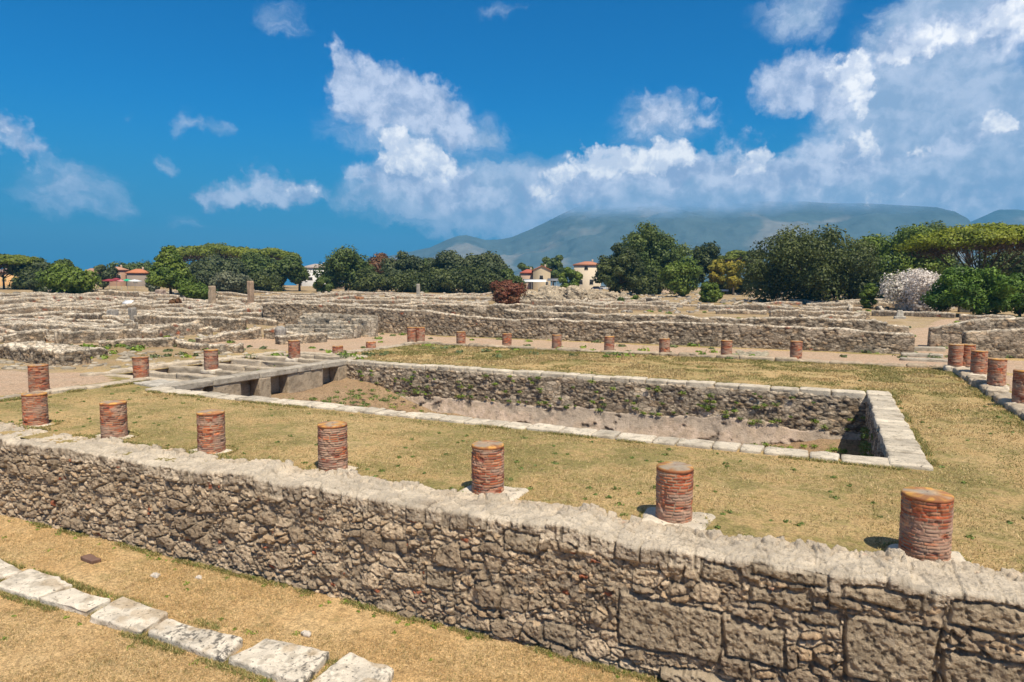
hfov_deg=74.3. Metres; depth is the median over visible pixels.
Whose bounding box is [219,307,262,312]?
foundation wall
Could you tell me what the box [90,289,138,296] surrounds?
ruined wall
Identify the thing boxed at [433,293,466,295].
foundation wall
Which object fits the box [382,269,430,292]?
bush
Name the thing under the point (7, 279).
house
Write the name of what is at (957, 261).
oak tree
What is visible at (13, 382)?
path
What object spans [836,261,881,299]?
holm oak
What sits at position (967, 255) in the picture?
tree
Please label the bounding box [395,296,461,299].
ruined wall
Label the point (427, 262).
oak tree
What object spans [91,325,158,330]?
foundation wall
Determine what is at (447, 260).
oak tree
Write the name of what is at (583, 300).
foundation wall
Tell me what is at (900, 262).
pine tree
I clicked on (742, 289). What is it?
bush
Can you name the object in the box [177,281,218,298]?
shrub
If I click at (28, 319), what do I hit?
foundation wall
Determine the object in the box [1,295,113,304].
foundation wall
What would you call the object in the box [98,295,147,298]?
foundation wall
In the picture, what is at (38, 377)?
brick column
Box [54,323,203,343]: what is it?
foundation wall
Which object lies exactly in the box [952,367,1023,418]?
stone kerb
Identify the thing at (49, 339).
foundation wall
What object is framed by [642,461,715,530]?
brick column
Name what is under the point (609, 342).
brick column
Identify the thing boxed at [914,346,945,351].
threshold stone
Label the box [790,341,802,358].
brick column
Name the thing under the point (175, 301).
dry bush
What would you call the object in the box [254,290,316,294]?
foundation wall
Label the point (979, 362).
brick column
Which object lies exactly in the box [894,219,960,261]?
tree
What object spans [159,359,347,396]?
stone intake
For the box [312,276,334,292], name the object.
bush
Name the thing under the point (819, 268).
holm oak
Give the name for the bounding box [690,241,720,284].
pine tree
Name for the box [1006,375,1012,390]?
path
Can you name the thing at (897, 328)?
ruined wall
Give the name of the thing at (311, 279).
house
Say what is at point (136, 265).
tree
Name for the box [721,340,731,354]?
brick column
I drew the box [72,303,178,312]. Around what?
foundation wall
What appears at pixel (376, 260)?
tree
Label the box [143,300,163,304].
foundation wall
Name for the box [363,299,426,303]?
foundation wall
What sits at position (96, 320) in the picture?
foundation wall
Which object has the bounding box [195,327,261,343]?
ruined wall
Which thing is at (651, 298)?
ruined wall
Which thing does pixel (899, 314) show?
stone pillar
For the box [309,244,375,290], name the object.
plane tree
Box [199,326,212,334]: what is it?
ruined wall
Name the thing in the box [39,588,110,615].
kerb slab
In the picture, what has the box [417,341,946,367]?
stone kerb
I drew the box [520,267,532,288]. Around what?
house
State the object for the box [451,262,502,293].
bush
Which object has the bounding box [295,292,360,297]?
foundation wall
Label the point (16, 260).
umbrella pine
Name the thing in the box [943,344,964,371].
brick column
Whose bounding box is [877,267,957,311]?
oleander bush
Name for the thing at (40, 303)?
foundation wall
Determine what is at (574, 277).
young tree
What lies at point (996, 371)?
brick column
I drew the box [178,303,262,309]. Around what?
foundation wall
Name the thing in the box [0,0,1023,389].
sky
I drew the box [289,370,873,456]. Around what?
pool weeds
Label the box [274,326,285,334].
boulder
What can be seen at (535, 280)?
awning
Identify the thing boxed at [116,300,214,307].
foundation wall
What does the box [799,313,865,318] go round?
ruined wall
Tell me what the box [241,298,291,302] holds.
foundation wall
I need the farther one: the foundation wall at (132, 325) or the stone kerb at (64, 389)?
the foundation wall at (132, 325)
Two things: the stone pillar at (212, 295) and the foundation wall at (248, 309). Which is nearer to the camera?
the foundation wall at (248, 309)
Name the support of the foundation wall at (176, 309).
on the lawn ground at (736, 521)
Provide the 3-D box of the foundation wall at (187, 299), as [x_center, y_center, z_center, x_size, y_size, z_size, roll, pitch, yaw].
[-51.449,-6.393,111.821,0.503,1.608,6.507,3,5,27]
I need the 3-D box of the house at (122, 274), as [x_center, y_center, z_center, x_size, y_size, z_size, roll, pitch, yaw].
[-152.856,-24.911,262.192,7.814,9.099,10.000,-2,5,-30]
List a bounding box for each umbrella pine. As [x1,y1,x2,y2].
[0,254,46,288]
[176,242,270,262]
[260,247,300,260]
[718,250,763,272]
[891,221,1023,271]
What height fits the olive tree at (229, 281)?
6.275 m
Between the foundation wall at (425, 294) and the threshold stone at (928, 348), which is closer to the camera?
the threshold stone at (928, 348)
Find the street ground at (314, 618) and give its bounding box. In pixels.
[0,515,663,681]
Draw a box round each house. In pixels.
[0,268,16,285]
[108,265,128,285]
[125,267,149,285]
[302,262,325,285]
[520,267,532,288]
[532,264,551,288]
[573,259,600,289]
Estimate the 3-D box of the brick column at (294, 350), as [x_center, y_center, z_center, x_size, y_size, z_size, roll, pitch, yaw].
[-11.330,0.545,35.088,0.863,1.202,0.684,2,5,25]
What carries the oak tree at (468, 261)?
on the lawn ground at (736, 521)
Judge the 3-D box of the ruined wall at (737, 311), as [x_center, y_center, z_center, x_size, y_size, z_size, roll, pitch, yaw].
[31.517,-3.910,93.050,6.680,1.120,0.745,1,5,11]
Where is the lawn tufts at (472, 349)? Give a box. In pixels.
[130,343,1023,483]
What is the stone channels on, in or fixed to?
on the lawn ground at (736, 521)
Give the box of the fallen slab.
[133,379,178,386]
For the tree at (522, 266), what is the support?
on the lawn ground at (736, 521)
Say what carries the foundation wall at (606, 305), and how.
on the lawn ground at (736, 521)
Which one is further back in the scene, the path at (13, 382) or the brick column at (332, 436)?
the path at (13, 382)
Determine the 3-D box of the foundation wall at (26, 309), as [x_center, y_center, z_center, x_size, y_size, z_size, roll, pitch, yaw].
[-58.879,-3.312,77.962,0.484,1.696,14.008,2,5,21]
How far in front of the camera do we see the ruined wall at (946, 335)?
43.23 m
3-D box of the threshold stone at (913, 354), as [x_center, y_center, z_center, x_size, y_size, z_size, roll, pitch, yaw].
[22.697,0.884,37.472,2.022,0.451,0.658,2,5,25]
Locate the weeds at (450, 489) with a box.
[0,351,1022,681]
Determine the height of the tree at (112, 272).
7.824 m
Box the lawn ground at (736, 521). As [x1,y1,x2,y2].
[0,285,1023,572]
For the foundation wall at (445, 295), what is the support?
on the lawn ground at (736, 521)
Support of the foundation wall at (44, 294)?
on the lawn ground at (736, 521)
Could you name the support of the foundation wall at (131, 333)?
on the lawn ground at (736, 521)
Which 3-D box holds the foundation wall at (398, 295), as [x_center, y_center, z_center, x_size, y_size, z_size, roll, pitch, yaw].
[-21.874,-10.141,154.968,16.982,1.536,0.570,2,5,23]
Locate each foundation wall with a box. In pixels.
[0,292,87,296]
[0,297,80,303]
[0,302,116,310]
[0,305,60,313]
[0,311,81,318]
[0,318,85,324]
[0,321,137,328]
[0,322,141,338]
[0,326,70,334]
[0,336,107,342]
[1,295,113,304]
[4,292,103,298]
[4,302,47,304]
[10,320,82,324]
[33,300,92,304]
[35,316,132,321]
[38,300,52,302]
[39,297,75,301]
[42,302,142,306]
[46,320,199,334]
[48,315,122,323]
[49,318,80,321]
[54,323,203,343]
[55,322,162,338]
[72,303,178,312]
[75,322,117,324]
[82,299,113,302]
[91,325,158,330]
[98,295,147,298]
[102,304,234,314]
[102,315,130,322]
[106,309,190,312]
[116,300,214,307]
[118,297,207,303]
[120,312,154,318]
[139,293,179,299]
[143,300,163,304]
[155,307,196,312]
[156,298,233,304]
[168,290,246,296]
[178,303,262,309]
[180,297,245,303]
[183,298,217,300]
[188,304,213,308]
[212,328,220,331]
[216,295,256,300]
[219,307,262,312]
[240,316,277,325]
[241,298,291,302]
[248,301,273,304]
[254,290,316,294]
[254,296,331,300]
[281,299,352,303]
[293,301,361,304]
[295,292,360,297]
[328,294,356,299]
[330,291,409,293]
[361,292,390,293]
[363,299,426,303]
[385,293,415,295]
[398,294,480,295]
[400,300,456,304]
[402,295,494,300]
[410,301,480,304]
[416,293,453,295]
[425,299,488,304]
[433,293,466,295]
[457,302,480,303]
[467,292,490,294]
[519,300,606,303]
[531,299,669,310]
[571,298,587,301]
[577,300,665,304]
[591,299,660,301]
[593,301,677,303]
[603,301,633,307]
[615,296,657,299]
[666,304,697,306]
[700,303,819,312]
[732,300,744,304]
[752,301,801,304]
[790,299,838,303]
[800,306,861,310]
[806,301,896,306]
[807,298,892,302]
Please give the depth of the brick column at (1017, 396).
21.30 m
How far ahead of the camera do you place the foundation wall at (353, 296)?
126.61 m
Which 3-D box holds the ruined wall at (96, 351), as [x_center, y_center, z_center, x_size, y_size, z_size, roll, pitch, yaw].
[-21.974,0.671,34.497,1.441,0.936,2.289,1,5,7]
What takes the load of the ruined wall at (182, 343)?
on the lawn ground at (736, 521)
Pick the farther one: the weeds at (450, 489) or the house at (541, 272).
the house at (541, 272)
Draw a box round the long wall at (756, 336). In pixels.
[346,306,914,353]
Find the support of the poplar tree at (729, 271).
on the lawn ground at (736, 521)
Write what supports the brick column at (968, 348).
on the lawn ground at (736, 521)
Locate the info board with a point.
(127, 301)
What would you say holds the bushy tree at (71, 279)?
on the lawn ground at (736, 521)
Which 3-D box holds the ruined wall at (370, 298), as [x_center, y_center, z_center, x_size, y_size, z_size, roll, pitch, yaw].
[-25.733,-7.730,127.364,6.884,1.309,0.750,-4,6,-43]
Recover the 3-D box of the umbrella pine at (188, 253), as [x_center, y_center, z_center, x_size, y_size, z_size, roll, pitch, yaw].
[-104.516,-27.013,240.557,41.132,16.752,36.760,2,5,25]
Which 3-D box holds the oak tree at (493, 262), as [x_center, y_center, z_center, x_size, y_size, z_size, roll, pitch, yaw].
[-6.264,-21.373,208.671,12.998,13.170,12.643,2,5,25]
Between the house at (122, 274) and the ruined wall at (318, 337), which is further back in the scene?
the house at (122, 274)
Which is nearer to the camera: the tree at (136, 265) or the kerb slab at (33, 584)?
the kerb slab at (33, 584)
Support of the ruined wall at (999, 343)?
on the lawn ground at (736, 521)
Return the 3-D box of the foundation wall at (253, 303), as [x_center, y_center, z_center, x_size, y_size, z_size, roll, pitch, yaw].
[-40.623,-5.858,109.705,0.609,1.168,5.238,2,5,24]
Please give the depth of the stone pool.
26.67 m
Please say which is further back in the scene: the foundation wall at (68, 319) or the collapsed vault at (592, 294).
the collapsed vault at (592, 294)
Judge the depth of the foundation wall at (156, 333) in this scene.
44.66 m
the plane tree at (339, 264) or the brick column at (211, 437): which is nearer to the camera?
the brick column at (211, 437)
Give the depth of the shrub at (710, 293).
125.44 m
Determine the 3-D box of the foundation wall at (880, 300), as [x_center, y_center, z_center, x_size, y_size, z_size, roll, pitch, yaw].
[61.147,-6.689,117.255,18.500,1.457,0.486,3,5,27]
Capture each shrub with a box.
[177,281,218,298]
[698,281,724,302]
[858,283,878,307]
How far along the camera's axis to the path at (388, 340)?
42.40 m
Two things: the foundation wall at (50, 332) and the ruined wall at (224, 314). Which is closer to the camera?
the foundation wall at (50, 332)
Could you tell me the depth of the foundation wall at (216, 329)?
55.16 m
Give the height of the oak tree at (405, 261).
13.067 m
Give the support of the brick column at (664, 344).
on the lawn ground at (736, 521)
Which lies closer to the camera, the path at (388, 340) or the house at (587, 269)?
the path at (388, 340)
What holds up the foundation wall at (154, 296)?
on the lawn ground at (736, 521)
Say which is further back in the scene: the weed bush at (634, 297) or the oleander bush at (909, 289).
the weed bush at (634, 297)
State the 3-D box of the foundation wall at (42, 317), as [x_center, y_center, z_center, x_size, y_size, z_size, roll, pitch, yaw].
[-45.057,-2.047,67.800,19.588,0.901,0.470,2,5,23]
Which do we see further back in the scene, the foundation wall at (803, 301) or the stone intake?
the foundation wall at (803, 301)
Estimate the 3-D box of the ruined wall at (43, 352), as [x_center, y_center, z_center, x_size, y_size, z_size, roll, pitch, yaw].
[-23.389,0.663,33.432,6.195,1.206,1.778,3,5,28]
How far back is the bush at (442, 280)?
195.44 m
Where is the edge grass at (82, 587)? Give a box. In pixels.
[0,343,1023,681]
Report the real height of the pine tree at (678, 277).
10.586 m
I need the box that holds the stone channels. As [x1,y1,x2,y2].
[80,351,367,395]
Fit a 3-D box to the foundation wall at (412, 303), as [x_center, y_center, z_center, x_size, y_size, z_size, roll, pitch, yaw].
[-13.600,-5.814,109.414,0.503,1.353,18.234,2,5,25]
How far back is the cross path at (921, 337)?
58.30 m
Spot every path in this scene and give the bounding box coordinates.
[0,370,116,395]
[207,333,1023,372]
[909,319,960,355]
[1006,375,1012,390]
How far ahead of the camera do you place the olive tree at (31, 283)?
142.07 m
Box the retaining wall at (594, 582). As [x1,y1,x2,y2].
[0,422,1023,681]
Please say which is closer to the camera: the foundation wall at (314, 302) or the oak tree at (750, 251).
the foundation wall at (314, 302)
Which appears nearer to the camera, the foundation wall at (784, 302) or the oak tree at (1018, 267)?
the foundation wall at (784, 302)
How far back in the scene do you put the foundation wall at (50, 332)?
51.00 m
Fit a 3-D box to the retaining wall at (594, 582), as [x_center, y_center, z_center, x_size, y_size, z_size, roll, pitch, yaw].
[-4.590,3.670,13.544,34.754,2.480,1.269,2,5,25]
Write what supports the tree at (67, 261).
on the lawn ground at (736, 521)
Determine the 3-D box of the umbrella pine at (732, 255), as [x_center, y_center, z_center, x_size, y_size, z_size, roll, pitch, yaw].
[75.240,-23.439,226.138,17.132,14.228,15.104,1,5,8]
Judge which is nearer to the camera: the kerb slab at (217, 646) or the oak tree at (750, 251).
the kerb slab at (217, 646)
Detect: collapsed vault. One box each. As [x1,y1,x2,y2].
[522,289,562,299]
[538,285,583,299]
[582,288,599,299]
[598,290,626,297]
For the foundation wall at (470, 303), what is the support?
on the lawn ground at (736, 521)
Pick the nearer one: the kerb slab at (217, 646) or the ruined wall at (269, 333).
the kerb slab at (217, 646)
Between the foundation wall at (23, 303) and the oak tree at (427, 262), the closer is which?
the foundation wall at (23, 303)
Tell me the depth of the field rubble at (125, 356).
48.52 m
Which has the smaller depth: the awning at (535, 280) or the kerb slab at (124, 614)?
the kerb slab at (124, 614)
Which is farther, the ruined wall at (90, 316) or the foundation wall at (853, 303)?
the foundation wall at (853, 303)
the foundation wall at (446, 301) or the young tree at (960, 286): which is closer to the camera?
the young tree at (960, 286)
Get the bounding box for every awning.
[524,279,545,288]
[547,278,561,284]
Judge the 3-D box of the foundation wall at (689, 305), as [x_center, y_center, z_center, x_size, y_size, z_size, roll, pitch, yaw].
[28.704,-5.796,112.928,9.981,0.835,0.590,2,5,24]
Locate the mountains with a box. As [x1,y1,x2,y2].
[343,207,1014,286]
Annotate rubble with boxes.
[0,291,894,369]
[733,350,768,355]
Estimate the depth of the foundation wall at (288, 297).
132.41 m
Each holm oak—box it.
[731,223,881,301]
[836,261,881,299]
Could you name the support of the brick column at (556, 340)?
on the lawn ground at (736, 521)
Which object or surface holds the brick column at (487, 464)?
on the lawn ground at (736, 521)
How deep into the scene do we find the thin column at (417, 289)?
169.97 m
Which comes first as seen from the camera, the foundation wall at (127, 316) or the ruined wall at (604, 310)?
the foundation wall at (127, 316)
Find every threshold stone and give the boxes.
[900,357,947,362]
[901,352,943,357]
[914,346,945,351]
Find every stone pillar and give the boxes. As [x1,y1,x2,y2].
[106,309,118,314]
[128,307,136,320]
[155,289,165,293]
[208,286,215,303]
[246,281,253,303]
[894,310,905,318]
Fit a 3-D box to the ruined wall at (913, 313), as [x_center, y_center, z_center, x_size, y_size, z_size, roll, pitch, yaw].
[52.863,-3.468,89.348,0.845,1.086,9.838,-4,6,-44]
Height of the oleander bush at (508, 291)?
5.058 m
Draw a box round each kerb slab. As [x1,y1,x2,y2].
[0,559,22,579]
[0,569,72,601]
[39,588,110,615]
[90,597,167,634]
[148,619,242,662]
[228,639,329,681]
[312,652,393,681]
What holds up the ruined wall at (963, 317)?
on the lawn ground at (736, 521)
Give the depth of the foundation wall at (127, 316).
67.47 m
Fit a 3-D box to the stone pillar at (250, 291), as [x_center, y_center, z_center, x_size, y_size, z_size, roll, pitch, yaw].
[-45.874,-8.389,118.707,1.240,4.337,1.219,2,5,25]
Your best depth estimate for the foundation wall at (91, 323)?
53.84 m
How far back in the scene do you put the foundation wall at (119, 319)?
61.17 m
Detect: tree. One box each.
[0,259,43,289]
[26,271,48,291]
[31,262,50,274]
[33,262,101,293]
[52,258,81,269]
[93,264,118,288]
[106,259,152,271]
[144,245,196,293]
[145,278,159,291]
[186,257,220,285]
[201,251,252,274]
[208,270,253,293]
[237,250,275,289]
[264,259,284,282]
[276,254,310,290]
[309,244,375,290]
[367,252,395,289]
[379,250,426,271]
[419,257,432,272]
[426,250,465,270]
[460,253,477,285]
[472,251,509,291]
[500,268,525,287]
[517,262,533,276]
[540,255,564,285]
[558,267,582,287]
[592,242,646,292]
[617,220,692,277]
[657,254,703,295]
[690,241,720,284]
[707,259,725,284]
[719,260,744,294]
[743,248,771,289]
[844,222,955,298]
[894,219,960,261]
[920,264,1023,314]
[935,252,969,275]
[961,247,973,266]
[974,248,1023,292]
[990,272,1023,315]
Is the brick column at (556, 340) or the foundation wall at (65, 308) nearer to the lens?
the brick column at (556, 340)
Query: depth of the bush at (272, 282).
198.75 m
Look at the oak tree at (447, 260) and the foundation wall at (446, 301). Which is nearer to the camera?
the foundation wall at (446, 301)
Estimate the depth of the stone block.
98.21 m
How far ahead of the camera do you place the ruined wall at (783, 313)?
84.97 m
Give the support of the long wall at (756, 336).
on the lawn ground at (736, 521)
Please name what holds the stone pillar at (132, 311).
on the lawn ground at (736, 521)
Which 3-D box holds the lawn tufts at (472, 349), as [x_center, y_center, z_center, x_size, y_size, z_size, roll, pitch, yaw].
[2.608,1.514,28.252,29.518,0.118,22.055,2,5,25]
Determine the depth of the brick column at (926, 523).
9.32 m
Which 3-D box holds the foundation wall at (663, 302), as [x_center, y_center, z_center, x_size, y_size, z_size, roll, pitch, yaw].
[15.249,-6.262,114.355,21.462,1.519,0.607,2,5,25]
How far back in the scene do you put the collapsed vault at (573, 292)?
125.37 m
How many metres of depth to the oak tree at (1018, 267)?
130.38 m
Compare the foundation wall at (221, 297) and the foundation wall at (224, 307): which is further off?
the foundation wall at (221, 297)
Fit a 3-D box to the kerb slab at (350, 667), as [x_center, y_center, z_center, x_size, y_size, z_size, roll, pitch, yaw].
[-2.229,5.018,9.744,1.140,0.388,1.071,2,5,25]
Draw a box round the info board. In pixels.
[122,300,133,303]
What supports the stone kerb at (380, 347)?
on the lawn ground at (736, 521)
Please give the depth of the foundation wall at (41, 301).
100.19 m
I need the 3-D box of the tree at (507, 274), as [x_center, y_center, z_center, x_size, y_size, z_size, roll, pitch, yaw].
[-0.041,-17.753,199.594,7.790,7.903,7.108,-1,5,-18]
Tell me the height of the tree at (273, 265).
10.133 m
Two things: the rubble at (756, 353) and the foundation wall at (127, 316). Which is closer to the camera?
the rubble at (756, 353)
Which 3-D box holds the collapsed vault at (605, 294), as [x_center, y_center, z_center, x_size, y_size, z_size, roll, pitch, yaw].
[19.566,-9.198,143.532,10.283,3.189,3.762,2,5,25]
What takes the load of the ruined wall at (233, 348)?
on the lawn ground at (736, 521)
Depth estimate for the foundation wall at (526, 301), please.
115.33 m
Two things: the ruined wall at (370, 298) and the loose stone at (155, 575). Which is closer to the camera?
the loose stone at (155, 575)
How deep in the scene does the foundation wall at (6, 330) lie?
47.18 m
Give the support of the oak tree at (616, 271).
on the lawn ground at (736, 521)
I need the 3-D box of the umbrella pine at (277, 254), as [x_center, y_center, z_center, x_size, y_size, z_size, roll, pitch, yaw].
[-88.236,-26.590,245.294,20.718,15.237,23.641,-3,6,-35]
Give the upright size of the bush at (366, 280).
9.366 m
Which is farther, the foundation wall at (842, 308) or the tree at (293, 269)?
the tree at (293, 269)
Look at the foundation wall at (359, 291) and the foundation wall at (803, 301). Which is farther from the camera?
the foundation wall at (359, 291)
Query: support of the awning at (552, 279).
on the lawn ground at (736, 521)
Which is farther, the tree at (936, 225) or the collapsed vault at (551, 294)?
the tree at (936, 225)
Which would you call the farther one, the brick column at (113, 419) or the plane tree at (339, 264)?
the plane tree at (339, 264)
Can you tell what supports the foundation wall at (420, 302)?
on the lawn ground at (736, 521)
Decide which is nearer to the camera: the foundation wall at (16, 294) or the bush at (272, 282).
the foundation wall at (16, 294)
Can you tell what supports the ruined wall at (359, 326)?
on the path at (388, 340)
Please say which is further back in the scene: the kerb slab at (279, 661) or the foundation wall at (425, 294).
the foundation wall at (425, 294)
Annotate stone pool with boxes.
[145,359,932,470]
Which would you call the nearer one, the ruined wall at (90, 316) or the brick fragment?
the brick fragment
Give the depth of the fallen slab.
25.90 m
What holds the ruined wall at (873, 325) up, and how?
on the lawn ground at (736, 521)
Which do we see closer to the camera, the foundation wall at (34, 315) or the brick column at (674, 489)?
the brick column at (674, 489)
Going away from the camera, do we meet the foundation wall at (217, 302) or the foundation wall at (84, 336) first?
the foundation wall at (84, 336)
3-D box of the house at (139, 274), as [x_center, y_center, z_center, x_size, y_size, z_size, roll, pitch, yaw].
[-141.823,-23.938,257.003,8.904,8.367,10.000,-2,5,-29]
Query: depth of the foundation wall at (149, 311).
72.82 m
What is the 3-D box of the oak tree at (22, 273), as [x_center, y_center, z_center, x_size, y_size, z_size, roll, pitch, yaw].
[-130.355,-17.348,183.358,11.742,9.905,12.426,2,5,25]
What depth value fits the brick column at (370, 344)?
40.38 m
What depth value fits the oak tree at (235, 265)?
200.56 m
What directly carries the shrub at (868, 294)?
on the lawn ground at (736, 521)
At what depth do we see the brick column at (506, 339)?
42.17 m
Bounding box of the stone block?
[957,306,971,312]
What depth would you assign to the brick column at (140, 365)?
27.28 m
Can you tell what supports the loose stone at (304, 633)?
on the street ground at (314, 618)
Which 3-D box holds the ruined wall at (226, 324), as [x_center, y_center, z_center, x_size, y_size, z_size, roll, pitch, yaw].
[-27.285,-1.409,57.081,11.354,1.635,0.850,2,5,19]
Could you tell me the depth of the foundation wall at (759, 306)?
99.82 m
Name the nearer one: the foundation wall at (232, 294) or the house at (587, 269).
the foundation wall at (232, 294)
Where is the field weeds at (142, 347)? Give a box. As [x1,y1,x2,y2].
[68,303,1020,358]
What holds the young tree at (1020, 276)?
on the lawn ground at (736, 521)
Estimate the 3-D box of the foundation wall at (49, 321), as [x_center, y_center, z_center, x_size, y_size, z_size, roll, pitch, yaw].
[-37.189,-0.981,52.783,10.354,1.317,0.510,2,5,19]
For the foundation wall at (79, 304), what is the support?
on the lawn ground at (736, 521)
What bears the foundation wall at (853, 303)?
on the lawn ground at (736, 521)
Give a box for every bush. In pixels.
[168,298,181,303]
[248,269,288,291]
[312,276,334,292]
[340,267,385,291]
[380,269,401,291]
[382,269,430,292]
[421,267,469,292]
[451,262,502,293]
[489,279,528,303]
[623,268,666,294]
[630,295,639,299]
[707,275,753,293]
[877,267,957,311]
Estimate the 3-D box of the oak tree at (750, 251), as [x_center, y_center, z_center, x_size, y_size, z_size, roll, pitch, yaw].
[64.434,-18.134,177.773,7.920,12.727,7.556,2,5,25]
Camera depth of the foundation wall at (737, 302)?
121.60 m
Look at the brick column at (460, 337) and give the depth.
43.57 m
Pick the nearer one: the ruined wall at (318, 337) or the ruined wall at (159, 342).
the ruined wall at (159, 342)
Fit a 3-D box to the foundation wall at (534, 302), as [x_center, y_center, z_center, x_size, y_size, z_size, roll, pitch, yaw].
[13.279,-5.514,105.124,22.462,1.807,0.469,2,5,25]
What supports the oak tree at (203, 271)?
on the lawn ground at (736, 521)
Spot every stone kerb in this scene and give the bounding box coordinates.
[0,377,149,398]
[337,342,416,353]
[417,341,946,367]
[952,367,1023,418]
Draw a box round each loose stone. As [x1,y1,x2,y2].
[150,572,160,577]
[301,630,310,637]
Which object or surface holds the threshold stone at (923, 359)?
on the path at (388, 340)
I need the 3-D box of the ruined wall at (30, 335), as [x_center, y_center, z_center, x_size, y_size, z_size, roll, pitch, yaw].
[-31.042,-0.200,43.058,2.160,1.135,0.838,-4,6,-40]
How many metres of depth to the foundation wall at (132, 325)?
48.00 m
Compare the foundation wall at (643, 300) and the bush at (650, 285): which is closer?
the foundation wall at (643, 300)
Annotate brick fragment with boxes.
[80,554,100,563]
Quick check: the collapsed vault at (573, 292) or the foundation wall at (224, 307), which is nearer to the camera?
the foundation wall at (224, 307)
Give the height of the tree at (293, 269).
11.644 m
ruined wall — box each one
[0,341,91,365]
[3,328,44,342]
[64,312,105,321]
[79,346,107,356]
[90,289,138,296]
[98,336,176,347]
[133,314,246,331]
[155,311,262,317]
[174,339,208,349]
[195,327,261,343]
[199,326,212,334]
[208,343,243,352]
[262,302,589,324]
[263,327,303,338]
[275,332,327,344]
[285,313,378,339]
[364,297,391,299]
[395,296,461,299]
[504,309,887,331]
[590,307,618,313]
[646,297,657,301]
[716,308,766,314]
[769,309,869,317]
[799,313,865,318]
[871,310,955,317]
[887,324,908,332]
[927,317,1023,346]
[959,314,1014,320]
[961,328,1023,358]
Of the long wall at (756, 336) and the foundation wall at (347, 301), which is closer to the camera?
the long wall at (756, 336)
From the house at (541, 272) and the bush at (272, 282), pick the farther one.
the house at (541, 272)
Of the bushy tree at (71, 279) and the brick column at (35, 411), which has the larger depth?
the bushy tree at (71, 279)
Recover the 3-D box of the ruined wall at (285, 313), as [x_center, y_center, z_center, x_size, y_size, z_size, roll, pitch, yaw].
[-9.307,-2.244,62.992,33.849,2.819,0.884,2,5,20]
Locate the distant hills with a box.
[971,209,1023,225]
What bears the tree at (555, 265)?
on the lawn ground at (736, 521)
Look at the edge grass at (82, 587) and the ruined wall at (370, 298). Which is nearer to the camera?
the edge grass at (82, 587)
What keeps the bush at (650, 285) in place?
on the lawn ground at (736, 521)
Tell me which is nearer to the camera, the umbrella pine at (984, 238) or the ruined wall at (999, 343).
the ruined wall at (999, 343)
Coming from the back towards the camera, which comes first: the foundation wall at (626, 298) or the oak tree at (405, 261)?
the oak tree at (405, 261)
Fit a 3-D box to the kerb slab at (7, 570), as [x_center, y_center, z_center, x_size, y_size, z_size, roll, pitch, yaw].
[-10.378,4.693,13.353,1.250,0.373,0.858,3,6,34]
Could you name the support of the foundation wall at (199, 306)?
on the lawn ground at (736, 521)
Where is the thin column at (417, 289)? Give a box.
[416,284,419,294]
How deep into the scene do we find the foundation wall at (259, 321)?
67.52 m
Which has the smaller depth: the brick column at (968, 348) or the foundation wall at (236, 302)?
the brick column at (968, 348)
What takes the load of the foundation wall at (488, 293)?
on the lawn ground at (736, 521)
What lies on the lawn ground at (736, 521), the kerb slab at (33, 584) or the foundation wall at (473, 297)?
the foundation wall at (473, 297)
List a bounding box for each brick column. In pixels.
[21,391,51,426]
[27,364,49,392]
[95,400,133,438]
[130,356,149,378]
[190,409,230,453]
[200,349,221,374]
[285,340,300,361]
[310,420,356,470]
[331,345,342,352]
[366,341,378,349]
[407,327,415,341]
[416,327,424,341]
[456,331,465,343]
[458,440,528,500]
[502,333,511,345]
[552,334,561,348]
[604,336,614,349]
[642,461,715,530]
[659,338,669,352]
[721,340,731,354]
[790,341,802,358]
[888,486,965,561]
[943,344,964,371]
[963,344,975,367]
[967,350,987,378]
[983,358,1009,391]
[1010,369,1023,403]
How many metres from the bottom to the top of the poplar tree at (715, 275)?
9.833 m
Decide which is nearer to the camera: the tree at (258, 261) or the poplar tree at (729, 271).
the poplar tree at (729, 271)
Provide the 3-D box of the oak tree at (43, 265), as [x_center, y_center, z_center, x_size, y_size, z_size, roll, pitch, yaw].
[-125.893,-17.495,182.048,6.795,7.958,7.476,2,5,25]
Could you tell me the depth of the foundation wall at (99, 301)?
101.54 m
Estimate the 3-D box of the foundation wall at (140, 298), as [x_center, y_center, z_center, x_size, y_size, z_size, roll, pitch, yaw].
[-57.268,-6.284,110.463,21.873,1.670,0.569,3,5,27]

